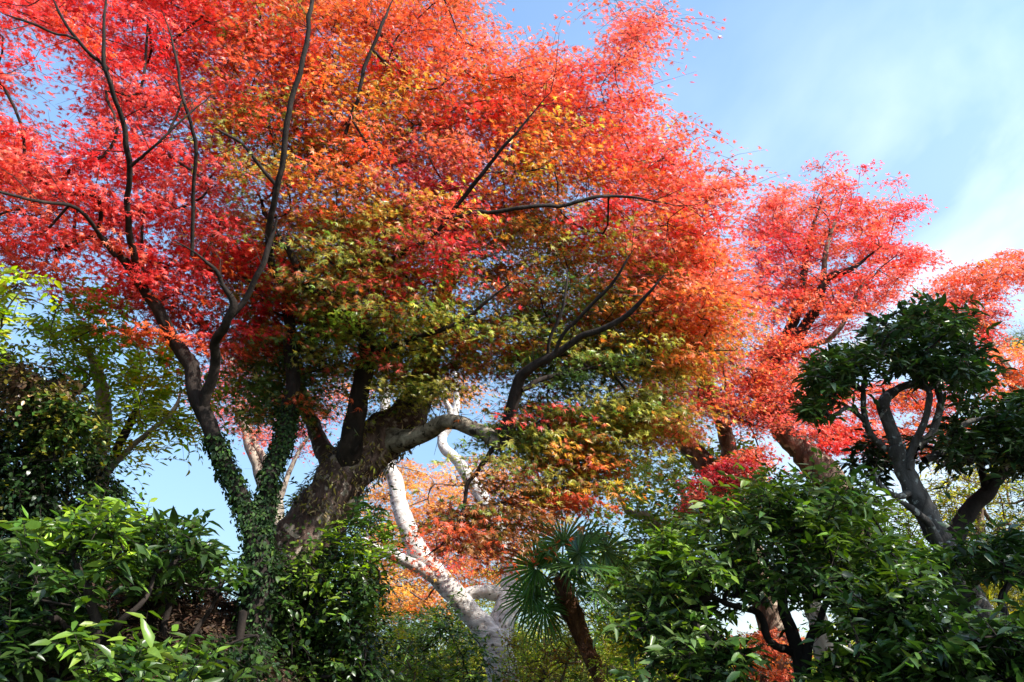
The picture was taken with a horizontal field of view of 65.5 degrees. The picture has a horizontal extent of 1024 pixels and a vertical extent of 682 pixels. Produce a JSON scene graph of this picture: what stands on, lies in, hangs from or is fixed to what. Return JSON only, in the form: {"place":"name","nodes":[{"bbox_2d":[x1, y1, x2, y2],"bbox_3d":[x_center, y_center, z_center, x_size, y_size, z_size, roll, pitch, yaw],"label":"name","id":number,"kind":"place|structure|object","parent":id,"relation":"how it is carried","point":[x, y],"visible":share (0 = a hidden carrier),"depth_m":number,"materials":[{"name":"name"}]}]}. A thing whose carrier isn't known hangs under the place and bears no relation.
{"place":"outdoors","nodes":[
{"label":"outdoors","id":0,"kind":"place"},
{"bbox_2d":[33,580,756,681],"bbox_3d":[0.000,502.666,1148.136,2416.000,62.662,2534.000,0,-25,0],"label":"ground","id":1,"kind":"structure","parent":0,"point":[199,632],"depth_m":5.38,"materials":[{"name":"green plant"}]},
{"bbox_2d":[0,263,62,367],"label":"overhanging shrub","id":2,"kind":"object","parent":1,"relation":"on","point":[11,295],"visible":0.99,"depth_m":5.53,"materials":[{"name":"yellow plant"}]},
{"bbox_2d":[0,348,152,597],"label":"vine covered tree","id":3,"kind":"object","parent":1,"relation":"on","point":[40,415],"visible":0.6,"depth_m":5.95,"materials":[{"name":"green plant"}]},
{"bbox_2d":[0,272,242,496],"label":"pale barked tree","id":4,"kind":"object","parent":1,"relation":"on","point":[132,377],"visible":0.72,"depth_m":7.14,"materials":[{"name":"green plant"}]},
{"bbox_2d":[0,483,274,681],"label":"camellia bush","id":5,"kind":"object","parent":1,"relation":"on","point":[36,643],"visible":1,"depth_m":3.98,"materials":[{"name":"green plant"}]},
{"bbox_2d":[0,0,318,667],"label":"maple tree","id":6,"kind":"object","parent":1,"relation":"on","point":[20,166],"visible":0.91,"depth_m":6.43,"materials":[{"name":"red plant"}]},
{"bbox_2d":[12,557,328,681],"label":"leaf litter","id":7,"kind":"object","parent":1,"relation":"on","point":[221,603],"visible":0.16,"depth_m":5.47,"materials":[{"name":"green plant"}]},
{"bbox_2d":[119,538,261,641],"bbox_3d":[-2.154,1.590,5.269,0.869,0.811,1.374,12,-28,-24],"label":"camellia bush","id":8,"kind":"object","parent":1,"relation":"on","point":[168,592],"visible":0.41,"depth_m":5.03,"materials":[{"name":"green plant"}]},
{"bbox_2d":[192,610,297,681],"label":"ground ivy","id":9,"kind":"object","parent":1,"relation":"on","point":[246,647],"visible":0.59,"depth_m":4.82,"materials":[{"name":"green plant"}]},
{"bbox_2d":[178,345,376,527],"bbox_3d":[-3.904,2.471,12.405,4.177,6.692,3.369,0,-25,0],"label":"maple tree","id":10,"kind":"object","parent":1,"relation":"on","point":[255,451],"visible":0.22,"depth_m":12.38,"materials":[{"name":"red plant"}]},
{"bbox_2d":[276,477,309,520],"bbox_3d":[-1.952,2.075,7.223,0.574,1.708,0.809,0,-25,0],"label":"tree","id":11,"kind":"object","parent":1,"relation":"on","point":[299,485],"visible":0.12,"depth_m":7.24,"materials":[{"name":"plant"}]},
{"bbox_2d":[221,532,403,681],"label":"ivy thicket","id":12,"kind":"object","parent":1,"relation":"on","point":[302,633],"visible":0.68,"depth_m":5.77,"materials":[{"name":"green plant"}]},
{"bbox_2d":[301,485,425,681],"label":"compound leaf shrub","id":13,"kind":"object","parent":1,"relation":"on","point":[386,536],"visible":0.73,"depth_m":6.02,"materials":[{"name":"green plant"}]},
{"bbox_2d":[332,575,447,681],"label":"nandina shrub","id":14,"kind":"object","parent":1,"relation":"on","point":[410,665],"visible":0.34,"depth_m":8.45,"materials":[{"name":"green plant"}]},
{"bbox_2d":[373,581,490,681],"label":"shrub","id":15,"kind":"object","parent":1,"relation":"on","point":[430,652],"visible":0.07,"depth_m":15.49,"materials":[{"name":"green plant"}]},
{"bbox_2d":[373,587,518,681],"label":"rounded shrub","id":16,"kind":"object","parent":1,"relation":"on","point":[444,625],"visible":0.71,"depth_m":9.74,"materials":[{"name":"green plant"}]},
{"bbox_2d":[333,366,586,681],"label":"white barked tree","id":17,"kind":"object","parent":1,"relation":"on","point":[441,579],"visible":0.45,"depth_m":13.60,"materials":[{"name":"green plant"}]},
{"bbox_2d":[155,0,802,671],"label":"maple tree","id":18,"kind":"object","parent":1,"relation":"on","point":[341,308],"visible":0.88,"depth_m":6.97,"materials":[{"name":"orange plant"}]},
{"bbox_2d":[477,612,608,681],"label":"azalea shrub","id":19,"kind":"object","parent":1,"relation":"on","point":[543,672],"visible":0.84,"depth_m":10.54,"materials":[{"name":"green plant"}]},
{"bbox_2d":[425,535,673,681],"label":"leafy tree","id":20,"kind":"object","parent":1,"relation":"on","point":[483,601],"visible":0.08,"depth_m":14.46,"materials":[{"name":"green plant"}]},
{"bbox_2d":[493,511,638,681],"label":"palm tree","id":21,"kind":"object","parent":1,"relation":"on","point":[563,601],"visible":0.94,"depth_m":9.84,"materials":[{"name":"green plant"}]},
{"bbox_2d":[316,614,923,681],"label":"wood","id":22,"kind":"object","parent":1,"relation":"on","point":[750,626],"depth_m":18.48,"materials":[{"name":"green plant"}]},
{"bbox_2d":[562,538,680,681],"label":"evergreen shrub","id":23,"kind":"object","parent":1,"relation":"on","point":[599,610],"visible":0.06,"depth_m":10.19,"materials":[{"name":"green plant"}]},
{"bbox_2d":[575,604,680,681],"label":"nandina shrub","id":24,"kind":"object","parent":1,"relation":"on","point":[637,665],"visible":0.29,"depth_m":9.09,"materials":[{"name":"green plant"}]},
{"bbox_2d":[584,432,783,677],"bbox_3d":[2.515,3.048,10.692,3.427,4.388,3.347,0,-25,0],"label":"evergreen tree","id":25,"kind":"object","parent":1,"relation":"on","point":[647,517],"visible":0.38,"depth_m":10.61,"materials":[{"name":"green plant"}]},
{"bbox_2d":[588,241,855,681],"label":"maple tree","id":26,"kind":"object","parent":1,"relation":"on","point":[727,442],"visible":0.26,"depth_m":9.70,"materials":[{"name":"red plant"}]},
{"bbox_2d":[715,627,814,681],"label":"maple tree","id":27,"kind":"object","parent":1,"relation":"on","point":[780,675],"visible":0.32,"depth_m":8.57,"materials":[{"name":"brown plant"}]},
{"bbox_2d":[589,447,970,681],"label":"evergreen bush","id":28,"kind":"object","parent":1,"relation":"on","point":[857,593],"visible":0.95,"depth_m":4.66,"materials":[{"name":"green plant"}]},
{"bbox_2d":[764,514,862,672],"bbox_3d":[3.259,2.885,8.236,1.283,2.594,2.491,-13,-28,26],"label":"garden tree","id":29,"kind":"object","parent":1,"relation":"on","point":[821,641],"visible":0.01,"depth_m":7.82,"materials":[{"name":"brown plant"}]},
{"bbox_2d":[661,150,970,626],"bbox_3d":[4.458,0.808,10.966,6.887,8.665,3.277,10,-27,-21],"label":"maple tree","id":30,"kind":"object","parent":1,"relation":"on","point":[797,448],"visible":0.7,"depth_m":11.10,"materials":[{"name":"red plant"}]},
{"bbox_2d":[785,286,1019,620],"bbox_3d":[3.388,1.180,6.617,1.859,4.276,2.759,-12,-27,23],"label":"evergreen tree","id":31,"kind":"object","parent":1,"relation":"on","point":[931,329],"visible":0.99,"depth_m":6.36,"materials":[{"name":"green plant"}]},
{"bbox_2d":[839,512,1023,681],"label":"evergreen bush","id":32,"kind":"object","parent":1,"relation":"on","point":[981,649],"visible":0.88,"depth_m":4.00,"materials":[{"name":"green plant"}]},
{"bbox_2d":[862,453,1023,603],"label":"leafy tree","id":33,"kind":"object","parent":1,"relation":"on","point":[979,524],"visible":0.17,"depth_m":9.87,"materials":[{"name":"green plant"}]},
{"bbox_2d":[907,373,1023,610],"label":"evergreen tree","id":34,"kind":"object","parent":1,"relation":"on","point":[1004,430],"visible":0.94,"depth_m":6.64,"materials":[{"name":"green plant"}]},
{"bbox_2d":[919,248,1023,405],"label":"maple tree","id":35,"kind":"object","parent":1,"relation":"on","point":[1012,378],"visible":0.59,"depth_m":11.88,"materials":[{"name":"red plant"}]},
{"bbox_2d":[994,319,1023,363],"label":"tree","id":36,"kind":"object","parent":1,"relation":"on","point":[1018,340],"visible":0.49,"depth_m":15.92,"materials":[{"name":"orange plant"}]},
{"bbox_2d":[0,0,1023,658],"label":"sky","id":37,"kind":"structure","parent":0,"point":[932,91],"materials":[{"name":"blue"}]},
{"bbox_2d":[965,514,1023,620],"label":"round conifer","id":38,"kind":"object","parent":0,"point":[991,592],"visible":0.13,"depth_m":7.25,"materials":[{"name":"green plant"}]}
]}

